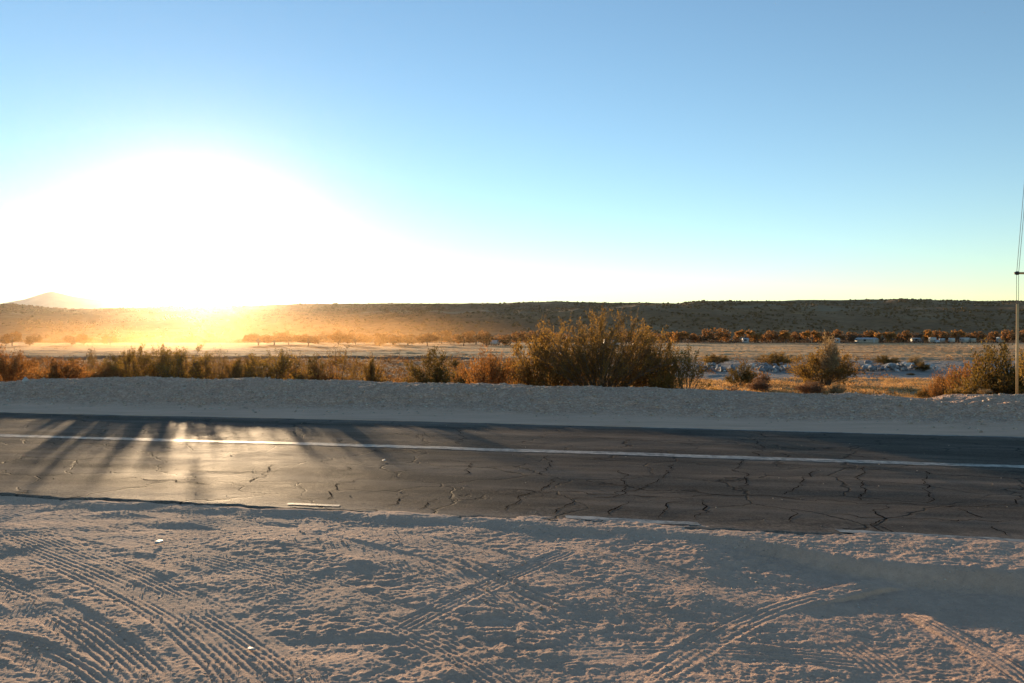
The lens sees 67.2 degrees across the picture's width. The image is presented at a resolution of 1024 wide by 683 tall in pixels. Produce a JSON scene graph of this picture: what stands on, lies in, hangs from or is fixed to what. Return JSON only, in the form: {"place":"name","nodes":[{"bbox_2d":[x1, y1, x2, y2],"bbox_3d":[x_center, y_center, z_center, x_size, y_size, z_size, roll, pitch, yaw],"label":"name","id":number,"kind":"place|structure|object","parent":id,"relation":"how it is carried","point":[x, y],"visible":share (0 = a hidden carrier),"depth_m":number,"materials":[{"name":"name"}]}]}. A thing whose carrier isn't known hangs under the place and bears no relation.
{"place":"outdoors","nodes":[
{"label":"outdoors","id":0,"kind":"place"},
{"bbox_2d":[1,291,134,308],"bbox_3d":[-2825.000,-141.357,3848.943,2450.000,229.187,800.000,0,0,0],"label":"distant mountain","id":1,"kind":"structure","parent":0,"point":[51,299],"depth_m":3854.48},
{"bbox_2d":[0,338,1023,682],"bbox_3d":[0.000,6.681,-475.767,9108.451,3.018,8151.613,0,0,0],"label":"ground","id":2,"kind":"structure","parent":0,"point":[102,548],"depth_m":5.67,"materials":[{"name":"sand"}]},
{"bbox_2d":[1,331,21,345],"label":"autumn tree","id":3,"kind":"object","parent":2,"relation":"on","point":[8,338],"visible":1,"depth_m":267.05,"materials":[{"name":"brown plant"}]},
{"bbox_2d":[0,341,45,381],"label":"dry brush","id":4,"kind":"object","parent":2,"relation":"on","point":[11,370],"visible":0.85,"depth_m":25.30,"materials":[{"name":"brown plant"}]},
{"bbox_2d":[25,333,43,345],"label":"autumn tree","id":5,"kind":"object","parent":2,"relation":"on","point":[30,339],"visible":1,"depth_m":268.48,"materials":[{"name":"plant"}]},
{"bbox_2d":[14,354,94,379],"bbox_3d":[-14.437,0.991,24.983,2.481,1.278,2.557,0,1,37],"label":"dry brush","id":6,"kind":"object","parent":2,"relation":"on","point":[56,372],"visible":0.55,"depth_m":24.64,"materials":[{"name":"brown plant"}]},
{"bbox_2d":[63,334,75,344],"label":"autumn tree","id":7,"kind":"object","parent":2,"relation":"on","point":[70,339],"visible":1,"depth_m":275.60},
{"bbox_2d":[75,334,92,344],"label":"autumn tree","id":8,"kind":"object","parent":2,"relation":"on","point":[82,338],"visible":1,"depth_m":284.00,"materials":[{"name":"brown plant"}]},
{"bbox_2d":[83,342,106,375],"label":"desert shrub","id":9,"kind":"object","parent":2,"relation":"on","point":[89,358],"visible":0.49,"depth_m":39.90,"materials":[{"name":"orange plant"}]},
{"bbox_2d":[80,362,128,377],"bbox_3d":[-12.953,1.053,24.684,1.565,0.939,1.613,0,0,-14],"label":"dry brush","id":10,"kind":"object","parent":2,"relation":"on","point":[108,371],"visible":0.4,"depth_m":24.45,"materials":[{"name":"brown plant"}]},
{"bbox_2d":[101,335,117,343],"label":"autumn tree","id":11,"kind":"object","parent":2,"relation":"on","point":[114,339],"visible":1,"depth_m":294.19,"materials":[{"name":"brown plant"}]},
{"bbox_2d":[96,351,131,376],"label":"desert shrub","id":12,"kind":"object","parent":2,"relation":"on","point":[113,359],"visible":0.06,"depth_m":26.04,"materials":[{"name":"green plant"}]},
{"bbox_2d":[102,343,155,376],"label":"creosote bush","id":13,"kind":"object","parent":2,"relation":"on","point":[128,358],"visible":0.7,"depth_m":24.83,"materials":[{"name":"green plant"}]},
{"bbox_2d":[131,343,185,377],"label":"creosote bush","id":14,"kind":"object","parent":2,"relation":"on","point":[161,357],"visible":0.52,"depth_m":25.23,"materials":[{"name":"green plant"}]},
{"bbox_2d":[146,347,188,377],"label":"desert shrub","id":15,"kind":"object","parent":2,"relation":"on","point":[168,364],"visible":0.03,"depth_m":26.46,"materials":[{"name":"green plant"}]},
{"bbox_2d":[148,343,220,378],"bbox_3d":[-10.673,0.826,24.667,2.468,1.667,2.048,0,1,35],"label":"creosote bush","id":16,"kind":"object","parent":2,"relation":"on","point":[179,364],"visible":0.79,"depth_m":24.59,"materials":[{"name":"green plant"}]},
{"bbox_2d":[186,351,223,378],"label":"creosote bush","id":17,"kind":"object","parent":2,"relation":"on","point":[209,365],"visible":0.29,"depth_m":25.53,"materials":[{"name":"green plant"}]},
{"bbox_2d":[209,344,244,378],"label":"desert shrub","id":18,"kind":"object","parent":2,"relation":"on","point":[219,364],"visible":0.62,"depth_m":25.15,"materials":[{"name":"orange plant"}]},
{"bbox_2d":[216,353,257,378],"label":"desert shrub","id":19,"kind":"object","parent":2,"relation":"on","point":[245,374],"visible":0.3,"depth_m":25.34,"materials":[{"name":"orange plant"}]},
{"bbox_2d":[242,355,274,378],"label":"desert shrub","id":20,"kind":"object","parent":2,"relation":"on","point":[247,360],"visible":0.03,"depth_m":26.28,"materials":[{"name":"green plant"}]},
{"bbox_2d":[242,333,275,344],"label":"autumn tree","id":21,"kind":"object","parent":2,"relation":"on","point":[266,339],"visible":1,"depth_m":267.15,"materials":[{"name":"brown plant"}]},
{"bbox_2d":[261,332,286,344],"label":"autumn tree","id":22,"kind":"object","parent":2,"relation":"on","point":[281,337],"visible":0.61,"depth_m":295.25,"materials":[{"name":"brown plant"}]},
{"bbox_2d":[232,348,319,379],"bbox_3d":[-7.637,0.969,24.664,2.362,1.616,2.872,0,1,-32],"label":"creosote bush","id":23,"kind":"object","parent":2,"relation":"on","point":[281,369],"visible":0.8,"depth_m":24.39,"materials":[{"name":"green plant"}]},
{"bbox_2d":[283,332,299,344],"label":"autumn tree","id":24,"kind":"object","parent":2,"relation":"on","point":[294,338],"visible":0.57,"depth_m":306.70,"materials":[{"name":"brown plant"}]},
{"bbox_2d":[275,346,316,379],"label":"desert shrub","id":25,"kind":"object","parent":2,"relation":"on","point":[300,361],"visible":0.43,"depth_m":25.17,"materials":[{"name":"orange plant"}]},
{"bbox_2d":[298,334,320,345],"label":"autumn tree","id":26,"kind":"object","parent":2,"relation":"on","point":[304,338],"visible":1,"depth_m":260.43,"materials":[{"name":"brown plant"}]},
{"bbox_2d":[290,352,328,379],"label":"desert shrub","id":27,"kind":"object","parent":2,"relation":"on","point":[313,361],"visible":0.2,"depth_m":25.98,"materials":[{"name":"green plant"}]},
{"bbox_2d":[309,331,332,343],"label":"autumn tree","id":28,"kind":"object","parent":2,"relation":"on","point":[322,336],"visible":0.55,"depth_m":328.90,"materials":[{"name":"plant"}]},
{"bbox_2d":[307,362,340,379],"bbox_3d":[-6.140,1.353,25.421,1.538,1.518,1.493,0,0,-2],"label":"dry brush","id":29,"kind":"object","parent":2,"relation":"on","point":[318,372],"visible":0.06,"depth_m":25.35,"materials":[{"name":"brown plant"}]},
{"bbox_2d":[327,330,348,345],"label":"autumn tree","id":30,"kind":"object","parent":2,"relation":"on","point":[337,336],"visible":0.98,"depth_m":271.49,"materials":[{"name":"brown plant"}]},
{"bbox_2d":[325,339,363,379],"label":"desert shrub","id":31,"kind":"object","parent":2,"relation":"on","point":[352,375],"visible":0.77,"depth_m":24.79,"materials":[{"name":"orange plant"}]},
{"bbox_2d":[346,332,364,343],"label":"autumn tree","id":32,"kind":"object","parent":2,"relation":"on","point":[350,339],"visible":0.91,"depth_m":302.21,"materials":[{"name":"brown plant"}]},
{"bbox_2d":[360,334,372,343],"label":"autumn tree","id":33,"kind":"object","parent":2,"relation":"on","point":[367,339],"visible":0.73,"depth_m":314.58,"materials":[{"name":"brown plant"}]},
{"bbox_2d":[358,353,389,381],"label":"desert shrub","id":34,"kind":"object","parent":2,"relation":"on","point":[370,373],"visible":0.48,"depth_m":37.83,"materials":[{"name":"orange plant"}]},
{"bbox_2d":[372,332,395,345],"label":"autumn tree","id":35,"kind":"object","parent":2,"relation":"on","point":[379,339],"visible":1,"depth_m":267.61,"materials":[{"name":"brown plant"}]},
{"bbox_2d":[394,333,416,344],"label":"autumn tree","id":36,"kind":"object","parent":2,"relation":"on","point":[411,340],"visible":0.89,"depth_m":278.05,"materials":[{"name":"brown plant"}]},
{"bbox_2d":[414,333,439,345],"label":"autumn tree","id":37,"kind":"object","parent":2,"relation":"on","point":[428,338],"visible":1,"depth_m":257.36,"materials":[{"name":"brown plant"}]},
{"bbox_2d":[402,344,455,382],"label":"desert shrub","id":38,"kind":"object","parent":2,"relation":"on","point":[437,375],"visible":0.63,"depth_m":36.77,"materials":[{"name":"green plant"}]},
{"bbox_2d":[432,330,451,343],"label":"autumn tree","id":39,"kind":"object","parent":2,"relation":"on","point":[446,334],"visible":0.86,"depth_m":306.51,"materials":[{"name":"brown plant"}]},
{"bbox_2d":[446,359,462,367],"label":"scrub bush","id":40,"kind":"object","parent":2,"relation":"on","point":[453,363],"visible":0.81,"depth_m":84.50,"materials":[{"name":"orange plant"}]},
{"bbox_2d":[452,332,472,345],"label":"autumn tree","id":41,"kind":"object","parent":2,"relation":"on","point":[468,336],"visible":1,"depth_m":268.57,"materials":[{"name":"brown plant"}]},
{"bbox_2d":[468,330,489,343],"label":"autumn tree","id":42,"kind":"object","parent":2,"relation":"on","point":[474,334],"visible":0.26,"depth_m":314.50,"materials":[{"name":"brown plant"}]},
{"bbox_2d":[475,332,491,345],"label":"autumn tree","id":43,"kind":"object","parent":2,"relation":"on","point":[484,336],"visible":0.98,"depth_m":254.43,"materials":[{"name":"brown plant"}]},
{"bbox_2d":[457,339,520,383],"bbox_3d":[-0.667,0.985,24.256,2.170,2.155,2.131,0,1,-28],"label":"dry brush","id":44,"kind":"object","parent":2,"relation":"on","point":[491,370],"visible":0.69,"depth_m":23.96,"materials":[{"name":"brown plant"}]},
{"bbox_2d":[4,376,992,397],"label":"dry grass","id":45,"kind":"structure","parent":2,"relation":"on","point":[861,390],"depth_m":55.21,"materials":[{"name":"plant"}]},
{"bbox_2d":[490,334,512,345],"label":"autumn tree","id":46,"kind":"object","parent":2,"relation":"on","point":[504,340],"visible":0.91,"depth_m":263.51,"materials":[{"name":"brown plant"}]},
{"bbox_2d":[0,337,1023,342],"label":"grove undergrowth","id":47,"kind":"object","parent":2,"relation":"on","point":[157,340],"visible":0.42,"depth_m":371.43,"materials":[{"name":"plant"}]},
{"bbox_2d":[3,343,1022,396],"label":"desert scrub","id":48,"kind":"object","parent":2,"relation":"on","point":[397,379],"visible":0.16,"depth_m":83.66,"materials":[{"name":"brown plant"}]},
{"bbox_2d":[509,331,530,342],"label":"autumn tree","id":49,"kind":"object","parent":2,"relation":"on","point":[521,335],"visible":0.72,"depth_m":290.46,"materials":[{"name":"brown plant"}]},
{"bbox_2d":[529,330,556,340],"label":"autumn tree","id":50,"kind":"object","parent":2,"relation":"on","point":[533,333],"visible":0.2,"depth_m":315.12,"materials":[{"name":"brown plant"}]},
{"bbox_2d":[504,320,585,385],"bbox_3d":[0.977,0.689,24.484,2.985,2.802,2.892,0,1,37],"label":"desert shrub","id":51,"kind":"object","parent":2,"relation":"on","point":[527,373],"visible":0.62,"depth_m":23.96,"materials":[{"name":"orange plant"}]},
{"bbox_2d":[543,333,570,344],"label":"autumn tree","id":52,"kind":"object","parent":2,"relation":"on","point":[563,338],"visible":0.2,"depth_m":258.67,"materials":[{"name":"brown plant"}]},
{"bbox_2d":[525,302,678,386],"bbox_3d":[2.850,0.420,23.431,4.641,3.162,4.609,0,1,-34],"label":"creosote bush","id":53,"kind":"object","parent":2,"relation":"on","point":[598,364],"visible":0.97,"depth_m":22.59,"materials":[{"name":"green plant"}]},
{"bbox_2d":[625,324,679,386],"bbox_3d":[4.284,0.734,24.078,2.041,2.589,2.106,0,1,-25],"label":"desert shrub","id":54,"kind":"object","parent":2,"relation":"on","point":[641,357],"visible":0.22,"depth_m":23.86,"materials":[{"name":"orange plant"}]},
{"bbox_2d":[647,368,680,388],"bbox_3d":[4.392,1.350,22.813,1.360,1.192,1.147,0,1,-17],"label":"dry brush","id":55,"kind":"object","parent":2,"relation":"on","point":[651,383],"visible":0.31,"depth_m":22.69,"materials":[{"name":"brown plant"}]},
{"bbox_2d":[670,331,688,342],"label":"autumn tree","id":56,"kind":"object","parent":2,"relation":"on","point":[682,334],"visible":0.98,"depth_m":354.89,"materials":[{"name":"orange plant"}]},
{"bbox_2d":[652,341,716,389],"bbox_3d":[5.100,0.939,22.572,1.703,1.903,1.400,0,1,39],"label":"creosote bush","id":57,"kind":"object","parent":2,"relation":"on","point":[687,372],"visible":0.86,"depth_m":22.50,"materials":[{"name":"green plant"}]},
{"bbox_2d":[687,333,699,340],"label":"autumn tree","id":58,"kind":"object","parent":2,"relation":"on","point":[693,337],"visible":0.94,"depth_m":358.51,"materials":[{"name":"brown plant"}]},
{"bbox_2d":[698,353,731,363],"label":"desert shrub","id":59,"kind":"object","parent":2,"relation":"on","point":[714,358],"visible":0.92,"depth_m":99.64,"materials":[{"name":"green plant"}]},
{"bbox_2d":[701,327,730,342],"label":"autumn tree","id":60,"kind":"object","parent":2,"relation":"on","point":[724,335],"visible":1,"depth_m":348.56,"materials":[{"name":"brown plant"}]},
{"bbox_2d":[723,362,758,385],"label":"desert shrub","id":61,"kind":"object","parent":2,"relation":"on","point":[742,376],"visible":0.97,"depth_m":54.79,"materials":[{"name":"green plant"}]},
{"bbox_2d":[735,329,754,340],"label":"autumn tree","id":62,"kind":"object","parent":2,"relation":"on","point":[742,333],"visible":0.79,"depth_m":359.82,"materials":[{"name":"orange plant"}]},
{"bbox_2d":[750,333,761,341],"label":"autumn tree","id":63,"kind":"object","parent":2,"relation":"on","point":[756,336],"visible":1,"depth_m":352.71,"materials":[{"name":"orange plant"}]},
{"bbox_2d":[746,379,772,391],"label":"tumbleweed","id":64,"kind":"object","parent":2,"relation":"on","point":[763,384],"visible":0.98,"depth_m":48.80,"materials":[{"name":"plant"}]},
{"bbox_2d":[754,373,770,382],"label":"tumbleweed","id":65,"kind":"object","parent":2,"relation":"on","point":[763,378],"visible":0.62,"depth_m":56.87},
{"bbox_2d":[762,330,779,342],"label":"autumn tree","id":66,"kind":"object","parent":2,"relation":"on","point":[768,335],"visible":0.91,"depth_m":355.43,"materials":[{"name":"brown plant"}]},
{"bbox_2d":[752,351,794,365],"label":"desert shrub","id":67,"kind":"object","parent":2,"relation":"on","point":[776,357],"visible":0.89,"depth_m":91.59,"materials":[{"name":"orange plant"}]},
{"bbox_2d":[775,330,794,342],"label":"autumn tree","id":68,"kind":"object","parent":2,"relation":"on","point":[784,335],"visible":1,"depth_m":349.84,"materials":[{"name":"orange plant"}]},
{"bbox_2d":[790,332,802,342],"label":"autumn tree","id":69,"kind":"object","parent":2,"relation":"on","point":[796,335],"visible":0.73,"depth_m":375.27,"materials":[{"name":"brown plant"}]},
{"bbox_2d":[793,381,827,393],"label":"tumbleweed","id":70,"kind":"object","parent":2,"relation":"on","point":[811,387],"visible":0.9,"depth_m":46.84,"materials":[{"name":"plant"}]},
{"bbox_2d":[799,330,825,342],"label":"autumn tree","id":71,"kind":"object","parent":2,"relation":"on","point":[815,336],"visible":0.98,"depth_m":351.93,"materials":[{"name":"orange plant"}]},
{"bbox_2d":[782,346,867,385],"bbox_3d":[22.912,1.831,57.224,5.875,3.117,6.064,0,1,-21],"label":"desert shrub","id":72,"kind":"object","parent":2,"relation":"on","point":[843,370],"visible":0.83,"depth_m":56.44,"materials":[{"name":"green plant"}]},
{"bbox_2d":[818,330,841,386],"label":"dry bush","id":73,"kind":"object","parent":2,"relation":"on","point":[829,351],"visible":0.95,"depth_m":55.78,"materials":[{"name":"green plant"}]},
{"bbox_2d":[822,329,844,339],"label":"autumn tree","id":74,"kind":"object","parent":2,"relation":"on","point":[836,332],"visible":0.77,"depth_m":361.48,"materials":[{"name":"brown plant"}]},
{"bbox_2d":[826,382,846,393],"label":"dry bush","id":75,"kind":"object","parent":2,"relation":"on","point":[834,389],"visible":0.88,"depth_m":45.86,"materials":[{"name":"brown plant"}]},
{"bbox_2d":[846,332,862,342],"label":"autumn tree","id":76,"kind":"object","parent":2,"relation":"on","point":[851,337],"visible":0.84,"depth_m":369.94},
{"bbox_2d":[854,338,878,342],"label":"long house","id":77,"kind":"structure","parent":2,"relation":"on","point":[866,340],"depth_m":349.58,"materials":[{"name":"beige"}]},
{"bbox_2d":[859,330,874,337],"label":"autumn tree","id":78,"kind":"object","parent":2,"relation":"on","point":[870,333],"visible":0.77,"depth_m":369.92,"materials":[{"name":"brown plant"}]},
{"bbox_2d":[873,332,890,342],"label":"autumn tree","id":79,"kind":"object","parent":2,"relation":"on","point":[880,338],"visible":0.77,"depth_m":355.51,"materials":[{"name":"orange plant"}]},
{"bbox_2d":[869,355,901,363],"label":"desert shrub","id":80,"kind":"object","parent":2,"relation":"on","point":[884,359],"visible":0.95,"depth_m":97.69,"materials":[{"name":"green plant"}]},
{"bbox_2d":[886,331,895,341],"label":"autumn tree","id":81,"kind":"object","parent":2,"relation":"on","point":[892,335],"visible":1,"depth_m":352.19,"materials":[{"name":"orange plant"}]},
{"bbox_2d":[897,330,911,340],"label":"autumn tree","id":82,"kind":"object","parent":2,"relation":"on","point":[903,336],"visible":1,"depth_m":364.82,"materials":[{"name":"brown plant"}]},
{"bbox_2d":[907,355,923,369],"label":"dry bush","id":83,"kind":"object","parent":2,"relation":"on","point":[916,360],"visible":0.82,"depth_m":83.94,"materials":[{"name":"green plant"}]},
{"bbox_2d":[910,332,923,337],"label":"autumn tree","id":84,"kind":"object","parent":2,"relation":"on","point":[917,335],"visible":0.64,"depth_m":388.19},
{"bbox_2d":[913,362,931,370],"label":"desert shrub","id":85,"kind":"object","parent":2,"relation":"on","point":[922,366],"visible":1,"depth_m":81.83,"materials":[{"name":"green plant"}]},
{"bbox_2d":[915,386,938,397],"bbox_3d":[24.278,2.991,44.977,1.293,0.780,1.534,0,1,-44],"label":"dry brush","id":86,"kind":"object","parent":2,"relation":"on","point":[919,393],"visible":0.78,"depth_m":44.98,"materials":[{"name":"brown plant"}]},
{"bbox_2d":[921,330,933,342],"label":"autumn tree","id":87,"kind":"object","parent":2,"relation":"on","point":[928,334],"visible":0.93,"depth_m":352.82,"materials":[{"name":"orange plant"}]},
{"bbox_2d":[921,366,958,396],"bbox_3d":[24.743,2.412,44.180,2.308,2.044,2.240,0,1,28],"label":"dry brush","id":88,"kind":"object","parent":2,"relation":"on","point":[940,390],"visible":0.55,"depth_m":43.92,"materials":[{"name":"brown plant"}]},
{"bbox_2d":[931,330,949,339],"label":"autumn tree","id":89,"kind":"object","parent":2,"relation":"on","point":[940,334],"visible":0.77,"depth_m":360.31,"materials":[{"name":"brown plant"}]},
{"bbox_2d":[949,330,965,342],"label":"autumn tree","id":90,"kind":"object","parent":2,"relation":"on","point":[961,333],"visible":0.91,"depth_m":353.74,"materials":[{"name":"orange plant"}]},
{"bbox_2d":[940,347,994,391],"bbox_3d":[20.938,1.752,34.971,2.561,2.995,2.514,0,1,-23],"label":"desert shrub","id":91,"kind":"object","parent":2,"relation":"on","point":[964,373],"visible":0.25,"depth_m":35.30,"materials":[{"name":"brown plant"}]},
{"bbox_2d":[944,379,998,394],"bbox_3d":[19.448,2.383,33.015,2.624,1.605,2.213,0,1,-21],"label":"dry brush","id":92,"kind":"object","parent":2,"relation":"on","point":[969,391],"visible":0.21,"depth_m":32.89,"materials":[{"name":"brown plant"}]},
{"bbox_2d":[965,331,984,340],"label":"autumn tree","id":93,"kind":"object","parent":2,"relation":"on","point":[977,335],"visible":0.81,"depth_m":356.17,"materials":[{"name":"brown plant"}]},
{"bbox_2d":[974,388,992,393],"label":"grass tuft","id":94,"kind":"object","parent":2,"relation":"on","point":[984,391],"visible":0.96,"depth_m":18.16,"materials":[{"name":"brown plant"}]},
{"bbox_2d":[948,337,1023,393],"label":"creosote bush","id":95,"kind":"object","parent":2,"relation":"on","point":[1002,380],"visible":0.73,"depth_m":32.64,"materials":[{"name":"green plant"}]},
{"bbox_2d":[985,331,1000,342],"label":"autumn tree","id":96,"kind":"object","parent":2,"relation":"on","point":[995,334],"visible":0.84,"depth_m":358.38,"materials":[{"name":"brown plant"}]},
{"bbox_2d":[1000,329,1023,341],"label":"autumn tree","id":97,"kind":"object","parent":2,"relation":"on","point":[1011,335],"visible":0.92,"depth_m":338.89,"materials":[{"name":"brown plant"}]},
{"bbox_2d":[1014,189,1023,393],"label":"utility pole","id":98,"kind":"object","parent":2,"relation":"on","point":[1016,273],"visible":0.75,"depth_m":21.48,"materials":[{"name":"brown wood"}]},
{"bbox_2d":[1014,348,1023,393],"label":"creosote bush","id":99,"kind":"object","parent":2,"relation":"on","point":[1022,366],"visible":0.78,"depth_m":30.25,"materials":[{"name":"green plant"}]},
{"bbox_2d":[0,412,1023,538],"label":"road","id":100,"kind":"structure","parent":0,"point":[31,467],"depth_m":9.68,"materials":[{"name":"asphalt"}]},
{"bbox_2d":[0,427,1023,541],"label":"road markings","id":101,"kind":"object","parent":100,"relation":"on","point":[677,455],"visible":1,"depth_m":10.89,"materials":[{"name":"paint"}]},
{"bbox_2d":[80,429,1022,533],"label":"road cracks","id":102,"kind":"object","parent":100,"relation":"on","point":[660,496],"visible":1,"depth_m":8.36,"materials":[{"name":"asphalt"}]},
{"bbox_2d":[0,299,1023,338],"bbox_3d":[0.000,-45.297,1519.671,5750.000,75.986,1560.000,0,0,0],"label":"hills","id":103,"kind":"structure","parent":0,"point":[877,322],"depth_m":999.37,"materials":[{"name":"soil"}]},
{"bbox_2d":[0,298,1023,338],"bbox_3d":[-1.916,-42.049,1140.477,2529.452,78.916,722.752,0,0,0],"label":"hillside scrub","id":104,"kind":"object","parent":103,"relation":"on","point":[165,317],"visible":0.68,"depth_m":1049.88,"materials":[{"name":"plant"}]},
{"bbox_2d":[0,0,1023,307],"label":"sky","id":105,"kind":"structure","parent":0,"point":[155,153],"materials":[{"name":"blue"}]},
{"bbox_2d":[3,343,1023,357],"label":"field stubble","id":106,"kind":"object","parent":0,"point":[549,351],"visible":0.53,"depth_m":187.81,"materials":[{"name":"plant"}]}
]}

